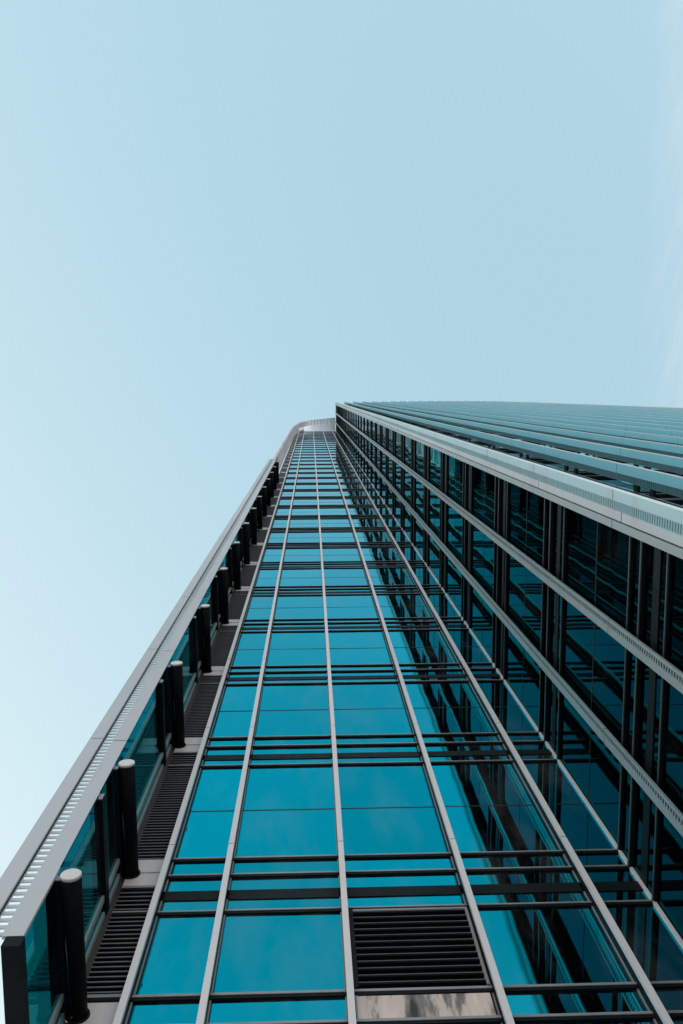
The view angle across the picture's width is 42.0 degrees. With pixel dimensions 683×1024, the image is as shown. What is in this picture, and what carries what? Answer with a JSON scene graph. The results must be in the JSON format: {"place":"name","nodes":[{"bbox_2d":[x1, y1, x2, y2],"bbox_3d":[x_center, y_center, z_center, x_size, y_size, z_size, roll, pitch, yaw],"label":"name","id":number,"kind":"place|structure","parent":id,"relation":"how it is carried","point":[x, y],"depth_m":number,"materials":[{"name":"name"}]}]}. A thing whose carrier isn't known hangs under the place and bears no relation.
{"place":"outdoors","nodes":[
{"label":"outdoors","id":0,"kind":"place"},
{"bbox_2d":[0,401,682,1023],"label":"skyscraper","id":1,"kind":"structure","parent":0,"point":[398,739],"depth_m":12.68,"materials":[{"name":"glass"}]},
{"bbox_2d":[127,1001,199,1023],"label":"window","id":2,"kind":"structure","parent":1,"relation":"in","point":[161,1012],"depth_m":8.71,"materials":[{"name":"teal glass"}]},
{"bbox_2d":[135,915,215,994],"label":"window","id":3,"kind":"structure","parent":1,"relation":"in","point":[178,951],"depth_m":9.59,"materials":[{"name":"teal glass"}]},
{"bbox_2d":[175,768,241,857],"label":"window","id":4,"kind":"structure","parent":1,"relation":"in","point":[208,825],"depth_m":12.79,"materials":[{"name":"teal glass"}]},
{"bbox_2d":[211,685,257,736],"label":"window","id":5,"kind":"structure","parent":1,"relation":"in","point":[234,716],"depth_m":16.94,"materials":[{"name":"teal glass"}]},
{"bbox_2d":[232,633,266,665],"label":"window","id":6,"kind":"structure","parent":1,"relation":"in","point":[250,647],"depth_m":21.03,"materials":[{"name":"teal glass"}]},
{"bbox_2d":[245,596,273,618],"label":"window","id":7,"kind":"structure","parent":1,"relation":"in","point":[260,607],"depth_m":25.26,"materials":[{"name":"teal glass"}]},
{"bbox_2d":[255,569,278,585],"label":"window","id":8,"kind":"structure","parent":1,"relation":"in","point":[267,577],"depth_m":29.38,"materials":[{"name":"teal glass"}]},
{"bbox_2d":[262,549,282,561],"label":"window","id":9,"kind":"structure","parent":1,"relation":"in","point":[270,555],"depth_m":33.39,"materials":[{"name":"teal glass"}]},
{"bbox_2d":[268,533,284,542],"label":"window","id":10,"kind":"structure","parent":1,"relation":"in","point":[274,537],"depth_m":37.32,"materials":[{"name":"teal glass"}]},
{"bbox_2d":[208,998,345,1022],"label":"window","id":11,"kind":"structure","parent":1,"relation":"in","point":[310,1008],"depth_m":8.74,"materials":[{"name":"teal glass"}]},
{"bbox_2d":[213,913,344,992],"bbox_3d":[-0.657,4.786,9.676,1.430,1.390,0.034,0,-82,-2],"label":"window","id":12,"kind":"structure","parent":1,"relation":"in","point":[258,952],"depth_m":9.63,"materials":[{"name":"teal glass"}]},
{"bbox_2d":[272,519,287,527],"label":"window","id":13,"kind":"structure","parent":1,"relation":"in","point":[281,523],"depth_m":41.63,"materials":[{"name":"teal glass"}]},
{"bbox_2d":[276,509,289,514],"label":"window","id":14,"kind":"structure","parent":1,"relation":"in","point":[279,511],"depth_m":45.52,"materials":[{"name":"teal glass"}]},
{"bbox_2d":[279,499,291,504],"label":"window","id":15,"kind":"structure","parent":1,"relation":"in","point":[282,501],"depth_m":49.70,"materials":[{"name":"teal glass"}]},
{"bbox_2d":[235,766,336,856],"bbox_3d":[-0.772,4.339,13.034,1.430,2.850,0.035,0,-82,-2],"label":"window","id":16,"kind":"structure","parent":1,"relation":"in","point":[288,811],"depth_m":12.84,"materials":[{"name":"teal glass"}]},
{"bbox_2d":[281,492,292,495],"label":"window","id":17,"kind":"structure","parent":1,"relation":"in","point":[283,493],"depth_m":53.93,"materials":[{"name":"teal glass"}]},
{"bbox_2d":[283,485,293,488],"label":"window","id":18,"kind":"structure","parent":1,"relation":"in","point":[285,486],"depth_m":57.68,"materials":[{"name":"teal glass"}]},
{"bbox_2d":[255,684,329,735],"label":"window","id":19,"kind":"structure","parent":1,"relation":"in","point":[284,710],"depth_m":16.98,"materials":[{"name":"teal glass"}]},
{"bbox_2d":[267,632,325,664],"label":"window","id":20,"kind":"structure","parent":1,"relation":"in","point":[286,648],"depth_m":21.09,"materials":[{"name":"teal glass"}]},
{"bbox_2d":[274,596,323,618],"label":"window","id":21,"kind":"structure","parent":1,"relation":"in","point":[287,607],"depth_m":25.22,"materials":[{"name":"teal glass"}]},
{"bbox_2d":[280,569,321,585],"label":"window","id":22,"kind":"structure","parent":1,"relation":"in","point":[289,577],"depth_m":29.35,"materials":[{"name":"teal glass"}]},
{"bbox_2d":[284,548,319,561],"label":"window","id":23,"kind":"structure","parent":1,"relation":"in","point":[313,554],"depth_m":33.36,"materials":[{"name":"teal glass"}]},
{"bbox_2d":[287,532,318,542],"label":"window","id":24,"kind":"structure","parent":1,"relation":"in","point":[296,537],"depth_m":37.55,"materials":[{"name":"teal glass"}]},
{"bbox_2d":[289,519,317,527],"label":"window","id":25,"kind":"structure","parent":1,"relation":"in","point":[293,522],"depth_m":41.63,"materials":[{"name":"teal glass"}]},
{"bbox_2d":[291,508,317,514],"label":"window","id":26,"kind":"structure","parent":1,"relation":"in","point":[298,511],"depth_m":45.84,"materials":[{"name":"teal glass"}]},
{"bbox_2d":[293,499,316,504],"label":"window","id":27,"kind":"structure","parent":1,"relation":"in","point":[296,501],"depth_m":49.67,"materials":[{"name":"teal glass"}]},
{"bbox_2d":[294,491,316,495],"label":"window","id":28,"kind":"structure","parent":1,"relation":"in","point":[311,493],"depth_m":54.13,"materials":[{"name":"teal glass"}]},
{"bbox_2d":[295,485,315,488],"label":"window","id":29,"kind":"structure","parent":1,"relation":"in","point":[297,486],"depth_m":57.64,"materials":[{"name":"teal glass"}]},
{"bbox_2d":[318,485,338,488],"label":"window","id":30,"kind":"structure","parent":1,"relation":"in","point":[319,486],"depth_m":57.88,"materials":[{"name":"teal glass"}]},
{"bbox_2d":[318,491,341,495],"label":"window","id":31,"kind":"structure","parent":1,"relation":"in","point":[320,493],"depth_m":54.09,"materials":[{"name":"teal glass"}]},
{"bbox_2d":[319,499,343,504],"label":"window","id":32,"kind":"structure","parent":1,"relation":"in","point":[321,501],"depth_m":49.65,"materials":[{"name":"teal glass"}]},
{"bbox_2d":[319,508,346,514],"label":"window","id":33,"kind":"structure","parent":1,"relation":"in","point":[323,511],"depth_m":45.81,"materials":[{"name":"blue glass"}]},
{"bbox_2d":[320,519,350,526],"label":"window","id":34,"kind":"structure","parent":1,"relation":"in","point":[323,522],"depth_m":41.56,"materials":[{"name":"blue glass"}]},
{"bbox_2d":[321,532,354,541],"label":"window","id":35,"kind":"structure","parent":1,"relation":"in","point":[325,536],"depth_m":37.51,"materials":[{"name":"blue glass"}]},
{"bbox_2d":[322,548,360,560],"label":"window","id":36,"kind":"structure","parent":1,"relation":"in","point":[329,554],"depth_m":33.54,"materials":[{"name":"blue glass"}]},
{"bbox_2d":[324,568,367,585],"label":"window","id":37,"kind":"structure","parent":1,"relation":"in","point":[331,576],"depth_m":29.33,"materials":[{"name":"blue glass"}]},
{"bbox_2d":[341,484,361,488],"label":"window","id":38,"kind":"structure","parent":1,"relation":"in","point":[347,486],"depth_m":58.15,"materials":[{"name":"blue glass"}]},
{"bbox_2d":[326,595,377,617],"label":"window","id":39,"kind":"structure","parent":1,"relation":"in","point":[338,606],"depth_m":25.33,"materials":[{"name":"teal glass"}]},
{"bbox_2d":[343,491,365,495],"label":"window","id":40,"kind":"structure","parent":1,"relation":"in","point":[346,493],"depth_m":54.04,"materials":[{"name":"teal glass"}]},
{"bbox_2d":[345,499,370,504],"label":"window","id":41,"kind":"structure","parent":1,"relation":"in","point":[348,501],"depth_m":50.01,"materials":[{"name":"teal glass"}]},
{"bbox_2d":[328,631,391,664],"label":"window","id":42,"kind":"structure","parent":1,"relation":"in","point":[362,647],"depth_m":21.15,"materials":[{"name":"teal glass"}]},
{"bbox_2d":[348,508,375,514],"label":"window","id":43,"kind":"structure","parent":1,"relation":"in","point":[353,511],"depth_m":45.77,"materials":[{"name":"teal glass"}]},
{"bbox_2d":[352,519,382,526],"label":"window","id":44,"kind":"structure","parent":1,"relation":"in","point":[356,522],"depth_m":41.55,"materials":[{"name":"teal glass"}]},
{"bbox_2d":[363,484,373,487],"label":"window","id":45,"kind":"structure","parent":1,"relation":"in","point":[365,485],"depth_m":58.10,"materials":[{"name":"teal glass"}]},
{"bbox_2d":[332,683,412,734],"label":"window","id":46,"kind":"structure","parent":1,"relation":"in","point":[380,708],"depth_m":17.03,"materials":[{"name":"teal glass"}]},
{"bbox_2d":[367,491,378,495],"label":"window","id":47,"kind":"structure","parent":1,"relation":"in","point":[371,493],"depth_m":54.00,"materials":[{"name":"teal glass"}]},
{"bbox_2d":[356,532,391,541],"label":"window","id":48,"kind":"structure","parent":1,"relation":"in","point":[362,536],"depth_m":37.49,"materials":[{"name":"teal glass"}]},
{"bbox_2d":[372,499,383,503],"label":"window","id":49,"kind":"structure","parent":1,"relation":"in","point":[376,501],"depth_m":49.99,"materials":[{"name":"teal glass"}]},
{"bbox_2d":[361,548,400,560],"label":"window","id":50,"kind":"structure","parent":1,"relation":"in","point":[370,554],"depth_m":33.51,"materials":[{"name":"teal glass"}]},
{"bbox_2d":[377,508,390,513],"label":"window","id":51,"kind":"structure","parent":1,"relation":"in","point":[381,510],"depth_m":45.73,"materials":[{"name":"teal glass"}]},
{"bbox_2d":[368,568,414,584],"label":"window","id":52,"kind":"structure","parent":1,"relation":"in","point":[379,576],"depth_m":29.46,"materials":[{"name":"teal glass"}]},
{"bbox_2d":[383,518,399,526],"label":"window","id":53,"kind":"structure","parent":1,"relation":"in","point":[391,522],"depth_m":41.81,"materials":[{"name":"teal glass"}]},
{"bbox_2d":[338,765,448,853],"bbox_3d":[0.681,4.328,13.083,1.479,2.850,0.037,0,-82,-2],"label":"window","id":54,"kind":"structure","parent":1,"relation":"in","point":[385,809],"depth_m":12.89,"materials":[{"name":"teal glass"}]},
{"bbox_2d":[395,490,399,523],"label":"window","id":55,"kind":"structure","parent":1,"relation":"in","point":[397,501],"depth_m":41.96,"materials":[{"name":"teal glass"}]},
{"bbox_2d":[395,462,399,492],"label":"window","id":56,"kind":"structure","parent":1,"relation":"in","point":[397,467],"depth_m":41.83,"materials":[{"name":"teal glass"}]},
{"bbox_2d":[395,432,400,459],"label":"window","id":57,"kind":"structure","parent":1,"relation":"in","point":[398,436],"depth_m":41.27,"materials":[{"name":"teal glass"}]},
{"bbox_2d":[391,531,408,541],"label":"window","id":58,"kind":"structure","parent":1,"relation":"in","point":[399,536],"depth_m":37.71,"materials":[{"name":"teal glass"}]},
{"bbox_2d":[376,594,432,617],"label":"window","id":59,"kind":"structure","parent":1,"relation":"in","point":[391,606],"depth_m":25.30,"materials":[{"name":"teal glass"}]},
{"bbox_2d":[404,499,409,538],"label":"window","id":60,"kind":"structure","parent":1,"relation":"in","point":[406,512],"depth_m":37.64,"materials":[{"name":"teal glass"}]},
{"bbox_2d":[404,470,410,504],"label":"window","id":61,"kind":"structure","parent":1,"relation":"in","point":[407,477],"depth_m":37.50,"materials":[{"name":"teal glass"}]},
{"bbox_2d":[404,436,410,468],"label":"window","id":62,"kind":"structure","parent":1,"relation":"in","point":[407,448],"depth_m":37.34,"materials":[{"name":"teal glass"}]},
{"bbox_2d":[400,548,421,559],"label":"window","id":63,"kind":"structure","parent":1,"relation":"in","point":[409,553],"depth_m":33.48,"materials":[{"name":"teal glass"}]},
{"bbox_2d":[415,511,422,557],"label":"window","id":64,"kind":"structure","parent":1,"relation":"in","point":[418,528],"depth_m":33.49,"materials":[{"name":"teal glass"}]},
{"bbox_2d":[415,478,422,518],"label":"window","id":65,"kind":"structure","parent":1,"relation":"in","point":[418,485],"depth_m":33.39,"materials":[{"name":"teal glass"}]},
{"bbox_2d":[415,441,423,476],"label":"window","id":66,"kind":"structure","parent":1,"relation":"in","point":[419,452],"depth_m":33.23,"materials":[{"name":"teal glass"}]},
{"bbox_2d":[388,630,457,663],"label":"window","id":67,"kind":"structure","parent":1,"relation":"in","point":[408,646],"depth_m":21.20,"materials":[{"name":"teal glass"}]},
{"bbox_2d":[412,568,437,583],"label":"window","id":68,"kind":"structure","parent":1,"relation":"in","point":[423,575],"depth_m":29.42,"materials":[{"name":"teal glass"}]},
{"bbox_2d":[429,527,439,580],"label":"window","id":69,"kind":"structure","parent":1,"relation":"in","point":[433,547],"depth_m":29.41,"materials":[{"name":"teal glass"}]},
{"bbox_2d":[429,490,439,537],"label":"window","id":70,"kind":"structure","parent":1,"relation":"in","point":[434,501],"depth_m":29.29,"materials":[{"name":"teal glass"}]},
{"bbox_2d":[429,447,439,489],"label":"window","id":71,"kind":"structure","parent":1,"relation":"in","point":[434,464],"depth_m":29.18,"materials":[{"name":"teal glass"}]},
{"bbox_2d":[427,594,459,616],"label":"window","id":72,"kind":"structure","parent":1,"relation":"in","point":[443,607],"depth_m":25.40,"materials":[{"name":"teal glass"}]},
{"bbox_2d":[405,682,495,732],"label":"window","id":73,"kind":"structure","parent":1,"relation":"in","point":[437,707],"depth_m":17.09,"materials":[{"name":"teal glass"}]},
{"bbox_2d":[446,547,461,613],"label":"window","id":74,"kind":"structure","parent":1,"relation":"in","point":[453,584],"depth_m":25.33,"materials":[{"name":"teal glass"}]},
{"bbox_2d":[447,505,461,562],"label":"window","id":75,"kind":"structure","parent":1,"relation":"in","point":[454,519],"depth_m":25.20,"materials":[{"name":"teal glass"}]},
{"bbox_2d":[447,455,462,506],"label":"window","id":76,"kind":"structure","parent":1,"relation":"in","point":[455,466],"depth_m":24.97,"materials":[{"name":"teal glass"}]},
{"bbox_2d":[447,630,489,662],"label":"window","id":77,"kind":"structure","parent":1,"relation":"in","point":[470,650],"depth_m":21.27,"materials":[{"name":"teal glass"}]},
{"bbox_2d":[471,575,492,658],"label":"window","id":78,"kind":"structure","parent":1,"relation":"in","point":[481,613],"depth_m":21.26,"materials":[{"name":"teal glass"}]},
{"bbox_2d":[472,524,493,597],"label":"window","id":79,"kind":"structure","parent":1,"relation":"in","point":[482,545],"depth_m":21.04,"materials":[{"name":"teal glass"}]},
{"bbox_2d":[472,466,494,530],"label":"window","id":80,"kind":"structure","parent":1,"relation":"in","point":[483,482],"depth_m":20.81,"materials":[{"name":"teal glass"}]},
{"bbox_2d":[285,406,682,511],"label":"window","id":81,"kind":"structure","parent":1,"relation":"in","point":[629,486],"depth_m":66.10,"materials":[{"name":"teal glass"}]},
{"bbox_2d":[431,763,559,851],"bbox_3d":[2.159,4.315,13.132,1.479,2.850,0.036,0,-82,-2],"label":"window","id":82,"kind":"structure","parent":1,"relation":"in","point":[489,806],"depth_m":12.94,"materials":[{"name":"teal glass"}]},
{"bbox_2d":[477,682,535,731],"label":"window","id":83,"kind":"structure","parent":1,"relation":"in","point":[509,713],"depth_m":17.14,"materials":[{"name":"teal glass"}]},
{"bbox_2d":[506,614,539,726],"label":"window","id":84,"kind":"structure","parent":1,"relation":"in","point":[522,671],"depth_m":17.09,"materials":[{"name":"teal glass"}]},
{"bbox_2d":[507,553,541,649],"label":"window","id":85,"kind":"structure","parent":1,"relation":"in","point":[524,598],"depth_m":16.88,"materials":[{"name":"teal glass"}]},
{"bbox_2d":[509,483,543,566],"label":"window","id":86,"kind":"structure","parent":1,"relation":"in","point":[526,508],"depth_m":16.72,"materials":[{"name":"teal glass"}]},
{"bbox_2d":[478,907,631,984],"bbox_3d":[2.275,4.761,9.773,1.479,1.390,0.031,0,-82,-2],"label":"window","id":87,"kind":"structure","parent":1,"relation":"in","point":[561,945],"depth_m":9.72,"materials":[{"name":"teal glass"}]},
{"bbox_2d":[524,762,614,849],"bbox_3d":[3.250,4.305,13.168,0.704,2.850,0.035,0,-82,-2],"label":"window","id":88,"kind":"structure","parent":1,"relation":"in","point":[578,824],"depth_m":12.96,"materials":[{"name":"teal glass"}]},
{"bbox_2d":[505,990,647,1014],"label":"window","id":89,"kind":"structure","parent":1,"relation":"in","point":[614,1000],"depth_m":8.84,"materials":[{"name":"teal glass"}]},
{"bbox_2d":[519,1020,654,1023],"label":"window","id":90,"kind":"structure","parent":1,"relation":"in","point":[625,1021],"depth_m":8.55,"materials":[{"name":"teal glass"}]},
{"bbox_2d":[560,677,620,842],"bbox_3d":[3.643,3.567,13.083,0.036,2.850,1.455,0,-82,-2],"label":"window","id":91,"kind":"structure","parent":1,"relation":"in","point":[590,763],"depth_m":12.94,"materials":[{"name":"teal glass"}]},
{"bbox_2d":[563,600,624,740],"bbox_3d":[3.637,2.100,12.889,0.037,2.850,1.505,0,-82,-2],"label":"window","id":92,"kind":"structure","parent":1,"relation":"in","point":[593,660],"depth_m":12.73,"materials":[{"name":"teal glass"}]},
{"bbox_2d":[565,509,628,628],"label":"window","id":93,"kind":"structure","parent":1,"relation":"in","point":[597,554],"depth_m":12.54,"materials":[{"name":"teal glass"}]},
{"bbox_2d":[606,905,682,980],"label":"window","id":94,"kind":"structure","parent":1,"relation":"in","point":[660,956],"depth_m":9.81,"materials":[{"name":"teal glass"}]},
{"bbox_2d":[654,989,682,1009],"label":"window","id":95,"kind":"structure","parent":1,"relation":"in","point":[671,999],"depth_m":8.89,"materials":[{"name":"teal glass"}]},
{"bbox_2d":[657,788,682,939],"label":"window","id":96,"kind":"structure","parent":1,"relation":"in","point":[670,875],"depth_m":10.08,"materials":[{"name":"teal glass"}]},
{"bbox_2d":[662,682,682,810],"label":"window","id":97,"kind":"structure","parent":1,"relation":"in","point":[672,784],"depth_m":9.97,"materials":[{"name":"teal glass"}]},
{"bbox_2d":[668,555,682,671],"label":"window","id":98,"kind":"structure","parent":1,"relation":"in","point":[675,652],"depth_m":9.86,"materials":[{"name":"teal glass"}]},
{"bbox_2d":[671,1019,682,1023],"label":"window","id":99,"kind":"structure","parent":1,"relation":"in","point":[676,1021],"depth_m":8.56,"materials":[{"name":"teal glass"}]},
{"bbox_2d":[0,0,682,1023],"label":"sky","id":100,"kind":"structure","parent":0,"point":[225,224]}
]}

